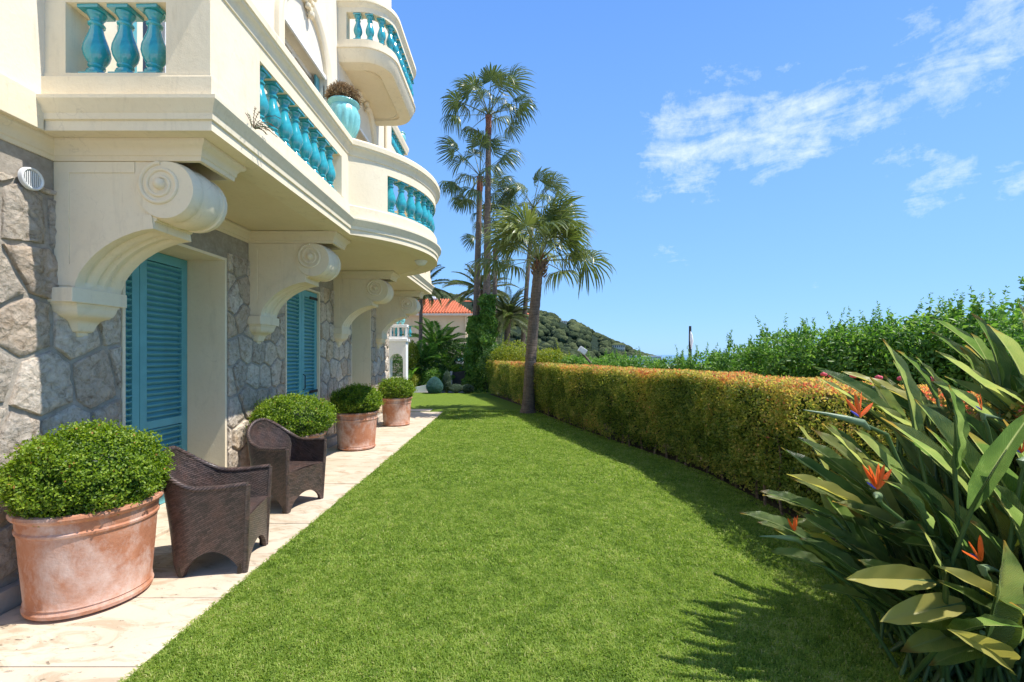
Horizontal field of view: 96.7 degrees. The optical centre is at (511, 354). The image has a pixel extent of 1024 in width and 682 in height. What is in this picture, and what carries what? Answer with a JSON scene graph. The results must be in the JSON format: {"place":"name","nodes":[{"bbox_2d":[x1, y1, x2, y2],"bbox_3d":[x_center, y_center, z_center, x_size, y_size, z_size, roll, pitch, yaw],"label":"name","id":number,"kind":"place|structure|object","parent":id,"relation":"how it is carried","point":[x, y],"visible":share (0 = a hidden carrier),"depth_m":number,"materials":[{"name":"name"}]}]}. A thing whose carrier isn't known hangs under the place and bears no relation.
{"place":"outdoors","nodes":[
{"label":"outdoors","id":0,"kind":"place"},
{"bbox_2d":[0,409,442,681],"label":"path","id":1,"kind":"structure","parent":0,"point":[115,643],"depth_m":2.81,"materials":[{"name":"stone"}]},
{"bbox_2d":[6,489,163,620],"bbox_3d":[-2.760,1.268,2.990,0.756,0.641,0.756,0,0,0],"label":"terracotta pot","id":2,"kind":"object","parent":1,"relation":"on","point":[75,565],"visible":0.72,"depth_m":2.73,"materials":[{"name":"ceramic"}]},
{"bbox_2d":[0,416,178,526],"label":"boxwood ball","id":3,"kind":"object","parent":2,"relation":"on","point":[76,468],"visible":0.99,"depth_m":2.75,"materials":[{"name":"green plant"}]},
{"bbox_2d":[160,446,272,577],"bbox_3d":[-2.277,1.140,3.497,0.654,0.895,0.598,0,0,-13],"label":"wicker armchair","id":4,"kind":"object","parent":1,"relation":"on","point":[212,507],"visible":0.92,"depth_m":3.27,"materials":[{"name":"brown wicker"}]},
{"bbox_2d":[246,418,326,513],"bbox_3d":[-2.442,1.140,4.864,0.654,0.895,0.598,0,0,17],"label":"wicker armchair","id":5,"kind":"object","parent":1,"relation":"on","point":[297,463],"visible":0.84,"depth_m":4.85,"materials":[{"name":"brown wicker"}]},
{"bbox_2d":[299,430,325,437],"bbox_3d":[-2.760,1.284,5.750,0.771,0.609,0.771,0,0,16],"label":"terracotta pot","id":6,"kind":"object","parent":1,"relation":"on","point":[316,435],"visible":0.08,"depth_m":5.61,"materials":[{"name":"ceramic"}]},
{"bbox_2d":[245,391,339,436],"bbox_3d":[-2.757,0.750,5.757,1.058,0.575,1.146,0,0,0],"label":"boxwood ball","id":7,"kind":"object","parent":6,"relation":"in","point":[297,414],"visible":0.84,"depth_m":5.48,"materials":[{"name":"green plant"}]},
{"bbox_2d":[334,409,378,450],"bbox_3d":[-2.640,1.274,7.730,0.733,0.628,0.733,0,0,31],"label":"terracotta pot","id":8,"kind":"object","parent":1,"relation":"on","point":[355,431],"visible":0.81,"depth_m":7.45,"materials":[{"name":"ceramic"}]},
{"bbox_2d":[329,382,383,413],"bbox_3d":[-2.647,0.727,7.738,0.951,0.525,0.982,0,0,-39],"label":"boxwood ball","id":9,"kind":"object","parent":8,"relation":"in","point":[354,398],"visible":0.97,"depth_m":7.44,"materials":[{"name":"green plant"}]},
{"bbox_2d":[382,396,412,426],"bbox_3d":[-2.600,1.274,10.250,0.703,0.628,0.703,0,0,-43],"label":"terracotta pot","id":10,"kind":"object","parent":1,"relation":"on","point":[395,411],"visible":0.87,"depth_m":9.98,"materials":[{"name":"ceramic"}]},
{"bbox_2d":[376,376,416,398],"bbox_3d":[-2.609,0.738,10.255,0.930,0.536,1.015,0,0,0],"label":"boxwood ball","id":11,"kind":"object","parent":10,"relation":"in","point":[393,387],"visible":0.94,"depth_m":9.97,"materials":[{"name":"green plant"}]},
{"bbox_2d":[389,296,472,374],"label":"house","id":12,"kind":"structure","parent":0,"point":[443,316],"depth_m":34.00,"materials":[{"name":"orange tile"}]},
{"bbox_2d":[118,393,958,681],"bbox_3d":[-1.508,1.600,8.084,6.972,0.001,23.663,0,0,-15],"label":"lawn","id":13,"kind":"structure","parent":0,"point":[438,402],"depth_m":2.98,"materials":[{"name":"green plant"}]},
{"bbox_2d":[392,354,402,377],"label":"garden shrub","id":14,"kind":"object","parent":13,"relation":"on","point":[398,359],"visible":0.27,"depth_m":14.88,"materials":[{"name":"green plant"}]},
{"bbox_2d":[388,325,411,379],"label":"garden pavilion","id":15,"kind":"structure","parent":13,"relation":"on","point":[398,342],"depth_m":14.22,"materials":[{"name":"white paint"}]},
{"bbox_2d":[426,376,443,392],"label":"domed shrub","id":16,"kind":"object","parent":13,"relation":"on","point":[434,384],"visible":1,"depth_m":18.48,"materials":[{"name":"blue plant"}]},
{"bbox_2d":[442,370,451,392],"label":"silver shrub","id":17,"kind":"object","parent":13,"relation":"on","point":[447,380],"visible":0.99,"depth_m":18.82,"materials":[{"name":"green plant"}]},
{"bbox_2d":[449,384,461,392],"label":"silver shrub","id":18,"kind":"object","parent":13,"relation":"on","point":[456,389],"visible":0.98,"depth_m":18.74,"materials":[{"name":"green plant"}]},
{"bbox_2d":[462,384,473,392],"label":"silver shrub","id":19,"kind":"object","parent":13,"relation":"on","point":[467,388],"visible":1,"depth_m":18.79,"materials":[{"name":"green plant"}]},
{"bbox_2d":[466,187,615,413],"bbox_3d":[0.911,-1.456,12.448,3.796,6.132,3.633,0,0,30],"label":"palm tree","id":20,"kind":"object","parent":13,"relation":"on","point":[565,227],"visible":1,"depth_m":12.14,"materials":[{"name":"green plant"}]},
{"bbox_2d":[490,394,837,541],"bbox_3d":[1.868,1.594,9.669,2.092,0.001,18.287,0,0,-11],"label":"hedge bed","id":21,"kind":"object","parent":13,"relation":"on","point":[774,504],"visible":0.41,"depth_m":6.47,"materials":[{"name":"soil"}]},
{"bbox_2d":[484,360,1023,556],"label":"hedge","id":22,"kind":"object","parent":21,"relation":"on","point":[737,428],"visible":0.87,"depth_m":5.64,"materials":[{"name":"green plant"}]},
{"bbox_2d":[740,302,1023,681],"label":"bird of paradise plant","id":23,"kind":"object","parent":21,"relation":"on","point":[939,598],"visible":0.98,"depth_m":2.19,"materials":[{"name":"green plant"}]},
{"bbox_2d":[462,302,626,360],"bbox_3d":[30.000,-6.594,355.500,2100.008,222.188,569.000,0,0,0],"label":"hillside","id":24,"kind":"structure","parent":0,"point":[593,342],"depth_m":256.69,"materials":[{"name":"green plant"}]},
{"bbox_2d":[417,290,661,363],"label":"hillside pines","id":25,"kind":"object","parent":24,"relation":"on","point":[573,336],"visible":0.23,"depth_m":207.65,"materials":[{"name":"green plant"}]},
{"bbox_2d":[611,343,624,350],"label":"hillside house","id":26,"kind":"structure","parent":24,"relation":"on","point":[620,346],"depth_m":330.00,"materials":[{"name":"beige paint"}]},
{"bbox_2d":[627,356,661,363],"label":"flat roof building","id":27,"kind":"structure","parent":24,"relation":"on","point":[655,357],"depth_m":120.00,"materials":[{"name":"white paint"}]},
{"bbox_2d":[395,365,705,392],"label":"ground","id":28,"kind":"structure","parent":0,"point":[460,391],"depth_m":19.43,"materials":[{"name":"green plant"}]},
{"bbox_2d":[0,0,440,614],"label":"villa","id":29,"kind":"object","parent":28,"relation":"on","point":[192,260],"visible":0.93,"depth_m":3.79,"materials":[{"name":"paint"}]},
{"bbox_2d":[118,21,165,72],"bbox_3d":[-3.238,-2.800,4.260,0.265,2.200,1.280,0,0,0],"label":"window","id":30,"kind":"structure","parent":29,"relation":"in","point":[163,24],"depth_m":4.14,"materials":[{"name":"glass"}]},
{"bbox_2d":[126,252,186,503],"bbox_3d":[-3.654,0.253,4.435,0.052,2.595,1.300,0,0,0],"label":"shutter door","id":31,"kind":"structure","parent":29,"relation":"in","point":[156,290],"depth_m":4.70,"materials":[{"name":"teal paint"}]},
{"bbox_2d":[245,108,278,136],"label":"fern weed","id":32,"kind":"object","parent":29,"relation":"on","point":[255,127],"visible":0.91,"depth_m":3.48,"materials":[{"name":"beige plant"}]},
{"bbox_2d":[287,290,317,397],"bbox_3d":[-3.251,0.273,7.032,0.098,2.555,1.211,0,0,0],"label":"shutter door","id":33,"kind":"structure","parent":29,"relation":"in","point":[302,307],"depth_m":7.06,"materials":[{"name":"teal paint"}]},
{"bbox_2d":[274,0,331,146],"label":"window","id":34,"kind":"structure","parent":29,"relation":"in","point":[280,18],"depth_m":7.04,"materials":[{"name":"white metal"}]},
{"bbox_2d":[327,95,360,137],"bbox_3d":[-2.200,-2.987,5.950,0.412,0.575,0.421,0,0,0],"label":"urn","id":35,"kind":"object","parent":29,"relation":"on","point":[345,109],"visible":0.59,"depth_m":5.81,"materials":[{"name":"teal ceramic"}]},
{"bbox_2d":[324,80,361,107],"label":"dried plant","id":36,"kind":"object","parent":35,"relation":"on","point":[340,88],"visible":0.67,"depth_m":5.81,"materials":[{"name":"brown plant"}]},
{"bbox_2d":[355,90,376,144],"bbox_3d":[-3.186,-3.658,9.600,0.368,3.916,1.640,0,0,0],"label":"window","id":37,"kind":"structure","parent":29,"relation":"in","point":[368,110],"depth_m":9.93,"materials":[{"name":"white metal"}]},
{"bbox_2d":[408,339,419,379],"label":"garden shrub","id":38,"kind":"object","parent":28,"relation":"on","point":[411,364],"visible":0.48,"depth_m":19.75,"materials":[{"name":"green plant"}]},
{"bbox_2d":[408,373,420,386],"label":"garden shrub","id":39,"kind":"object","parent":28,"relation":"on","point":[414,380],"visible":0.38,"depth_m":19.44,"materials":[{"name":"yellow plant"}]},
{"bbox_2d":[415,385,427,391],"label":"step wall","id":40,"kind":"structure","parent":28,"relation":"on","point":[421,388],"depth_m":19.10,"materials":[{"name":"white paint"}]},
{"bbox_2d":[395,339,452,392],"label":"palm tree","id":41,"kind":"object","parent":28,"relation":"on","point":[426,349],"visible":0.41,"depth_m":19.98,"materials":[{"name":"green plant"}]},
{"bbox_2d":[401,354,453,385],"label":"garden shrub","id":42,"kind":"object","parent":28,"relation":"on","point":[436,362],"visible":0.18,"depth_m":19.93,"materials":[{"name":"green plant"}]},
{"bbox_2d":[420,367,446,385],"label":"garden shrub","id":43,"kind":"object","parent":28,"relation":"on","point":[425,378],"visible":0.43,"depth_m":19.45,"materials":[{"name":"green plant"}]},
{"bbox_2d":[402,317,466,361],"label":"palm tree","id":44,"kind":"object","parent":28,"relation":"on","point":[437,335],"visible":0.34,"depth_m":22.10,"materials":[{"name":"green plant"}]},
{"bbox_2d":[418,264,456,367],"bbox_3d":[-4.311,-1.598,21.459,3.188,6.401,3.058,0,0,-43],"label":"palm tree","id":45,"kind":"object","parent":28,"relation":"on","point":[431,299],"visible":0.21,"depth_m":21.43,"materials":[{"name":"green plant"}]},
{"bbox_2d":[427,339,466,370],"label":"garden shrub","id":46,"kind":"object","parent":28,"relation":"on","point":[451,345],"visible":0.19,"depth_m":21.19,"materials":[{"name":"green plant"}]},
{"bbox_2d":[432,352,464,390],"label":"palm tree","id":47,"kind":"object","parent":28,"relation":"on","point":[458,365],"visible":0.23,"depth_m":20.63,"materials":[{"name":"green plant"}]},
{"bbox_2d":[450,371,465,386],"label":"gate","id":48,"kind":"structure","parent":28,"relation":"on","point":[459,375],"depth_m":20.30,"materials":[{"name":"black metal"}]},
{"bbox_2d":[442,261,518,308],"bbox_3d":[-1.691,-1.687,23.914,4.185,6.579,3.980,0,0,0],"label":"palm tree","id":49,"kind":"object","parent":28,"relation":"on","point":[464,294],"visible":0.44,"depth_m":23.67,"materials":[{"name":"green plant"}]},
{"bbox_2d":[434,128,526,315],"bbox_3d":[-1.342,-3.973,19.987,3.978,11.160,3.868,0,0,0],"label":"palm tree","id":50,"kind":"object","parent":28,"relation":"on","point":[451,186],"visible":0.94,"depth_m":19.77,"materials":[{"name":"green plant"}]},
{"bbox_2d":[461,315,480,392],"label":"ivy","id":51,"kind":"object","parent":50,"relation":"attached to","point":[472,372],"visible":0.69,"depth_m":19.47,"materials":[{"name":"green plant"}]},
{"bbox_2d":[447,170,518,294],"bbox_3d":[-1.128,-3.935,23.432,3.618,11.077,3.341,0,0,36],"label":"palm tree","id":52,"kind":"object","parent":28,"relation":"on","point":[474,214],"visible":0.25,"depth_m":23.05,"materials":[{"name":"green plant"}]},
{"bbox_2d":[439,62,539,294],"bbox_3d":[-0.908,-5.365,19.717,4.479,13.940,4.375,0,0,0],"label":"palm tree","id":53,"kind":"object","parent":28,"relation":"on","point":[500,81],"visible":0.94,"depth_m":19.36,"materials":[{"name":"green plant"}]},
{"bbox_2d":[470,293,500,392],"bbox_3d":[-1.075,-0.464,19.574,1.476,4.339,1.388,0,0,0],"label":"ivy","id":54,"kind":"object","parent":53,"relation":"attached to","point":[487,331],"visible":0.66,"depth_m":19.26,"materials":[{"name":"green plant"}]},
{"bbox_2d":[460,219,527,343],"bbox_3d":[-0.685,-2.480,22.390,3.100,8.166,3.143,0,0,37],"label":"palm tree","id":55,"kind":"object","parent":28,"relation":"on","point":[494,284],"visible":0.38,"depth_m":22.41,"materials":[{"name":"green plant"}]},
{"bbox_2d":[477,344,522,393],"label":"garden shrub","id":56,"kind":"object","parent":28,"relation":"on","point":[487,352],"visible":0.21,"depth_m":18.39,"materials":[{"name":"green plant"}]},
{"bbox_2d":[486,335,525,374],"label":"garden shrub","id":57,"kind":"object","parent":28,"relation":"on","point":[516,354],"visible":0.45,"depth_m":17.25,"materials":[{"name":"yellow plant"}]},
{"bbox_2d":[494,286,543,345],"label":"palm tree","id":58,"kind":"object","parent":28,"relation":"on","point":[506,314],"visible":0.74,"depth_m":20.13,"materials":[{"name":"green plant"}]},
{"bbox_2d":[496,166,578,355],"bbox_3d":[1.063,-3.334,20.585,3.727,9.882,3.963,0,0,27],"label":"palm tree","id":59,"kind":"object","parent":28,"relation":"on","point":[546,177],"visible":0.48,"depth_m":19.95,"materials":[{"name":"green plant"}]},
{"bbox_2d":[522,340,574,366],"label":"garden shrub","id":60,"kind":"object","parent":28,"relation":"on","point":[541,357],"visible":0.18,"depth_m":14.27,"materials":[{"name":"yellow plant"}]},
{"bbox_2d":[551,347,593,364],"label":"garden shrub","id":61,"kind":"object","parent":28,"relation":"on","point":[577,359],"visible":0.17,"depth_m":13.78,"materials":[{"name":"green plant"}]},
{"bbox_2d":[577,346,592,364],"bbox_3d":[2.177,0.678,13.500,0.462,1.845,0.180,0,0,0],"label":"garden lamp","id":62,"kind":"object","parent":28,"relation":"on","point":[582,350],"visible":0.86,"depth_m":13.41,"materials":[{"name":"white metal"}]},
{"bbox_2d":[578,354,608,364],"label":"garden shrub","id":63,"kind":"object","parent":28,"relation":"on","point":[590,358],"visible":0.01,"depth_m":15.59,"materials":[{"name":"green plant"}]},
{"bbox_2d":[589,348,642,367],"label":"garden shrub","id":64,"kind":"object","parent":28,"relation":"on","point":[602,362],"visible":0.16,"depth_m":12.26,"materials":[{"name":"green plant"}]},
{"bbox_2d":[616,346,669,368],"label":"garden shrub","id":65,"kind":"object","parent":28,"relation":"on","point":[639,358],"visible":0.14,"depth_m":11.85,"materials":[{"name":"green plant"}]},
{"bbox_2d":[645,345,696,369],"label":"leafy shrub","id":66,"kind":"object","parent":28,"relation":"on","point":[664,362],"visible":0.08,"depth_m":10.92,"materials":[{"name":"green plant"}]},
{"bbox_2d":[689,326,692,362],"bbox_3d":[10.205,0.107,25.950,0.190,3.443,0.294,0,0,-23],"label":"mast","id":67,"kind":"object","parent":28,"relation":"on","point":[690,341],"visible":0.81,"depth_m":25.92,"materials":[{"name":"white metal"}]},
{"bbox_2d":[676,342,738,381],"bbox_3d":[4.335,0.686,9.997,1.710,1.943,1.071,0,0,15],"label":"leafy shrub","id":68,"kind":"object","parent":28,"relation":"on","point":[693,365],"visible":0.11,"depth_m":9.95,"materials":[{"name":"green plant"}]},
{"bbox_2d":[702,331,772,371],"bbox_3d":[4.570,0.568,8.792,1.742,2.135,1.176,0,0,14],"label":"leafy shrub","id":69,"kind":"object","parent":28,"relation":"on","point":[716,364],"visible":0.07,"depth_m":8.77,"materials":[{"name":"green plant"}]},
{"bbox_2d":[726,313,818,376],"bbox_3d":[4.655,0.441,7.784,1.778,2.337,1.290,0,0,0],"label":"leafy shrub","id":70,"kind":"object","parent":28,"relation":"on","point":[758,363],"visible":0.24,"depth_m":7.77,"materials":[{"name":"green plant"}]},
{"bbox_2d":[758,306,859,378],"bbox_3d":[4.847,0.432,6.997,1.824,2.357,1.295,0,0,0],"label":"leafy shrub","id":71,"kind":"object","parent":28,"relation":"on","point":[785,358],"visible":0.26,"depth_m":6.95,"materials":[{"name":"green plant"}]},
{"bbox_2d":[796,301,901,393],"bbox_3d":[5.084,0.430,6.483,1.804,2.359,1.258,0,0,25],"label":"leafy shrub","id":72,"kind":"object","parent":28,"relation":"on","point":[827,342],"visible":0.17,"depth_m":6.44,"materials":[{"name":"green plant"}]},
{"bbox_2d":[829,289,977,384],"bbox_3d":[5.237,0.395,6.011,1.830,2.430,1.247,0,0,28],"label":"leafy shrub","id":73,"kind":"object","parent":28,"relation":"on","point":[879,333],"visible":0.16,"depth_m":5.96,"materials":[{"name":"green plant"}]},
{"bbox_2d":[862,285,1020,391],"bbox_3d":[5.505,0.392,5.582,1.819,2.430,1.291,0,0,0],"label":"leafy shrub","id":74,"kind":"object","parent":28,"relation":"on","point":[950,316],"visible":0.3,"depth_m":5.46,"materials":[{"name":"green plant"}]},
{"bbox_2d":[911,286,1023,408],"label":"leafy shrub","id":75,"kind":"object","parent":28,"relation":"on","point":[992,312],"visible":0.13,"depth_m":5.24,"materials":[{"name":"green plant"}]},
{"bbox_2d":[950,311,1023,387],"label":"leafy shrub","id":76,"kind":"object","parent":28,"relation":"on","point":[1002,327],"visible":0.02,"depth_m":5.09,"materials":[{"name":"green plant"}]},
{"bbox_2d":[985,276,1023,358],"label":"leafy shrub","id":77,"kind":"object","parent":28,"relation":"on","point":[1012,325],"visible":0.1,"depth_m":3.73,"materials":[{"name":"green plant"}]},
{"bbox_2d":[656,355,753,364],"bbox_3d":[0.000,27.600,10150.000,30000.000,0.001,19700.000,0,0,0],"label":"sea","id":78,"kind":"structure","parent":0,"point":[673,356],"depth_m":3940.75,"materials":[{"name":"liquid"}]},
{"bbox_2d":[391,0,1023,354],"label":"sky","id":79,"kind":"structure","parent":0,"point":[733,162],"materials":[{"name":"blue"}]}
]}

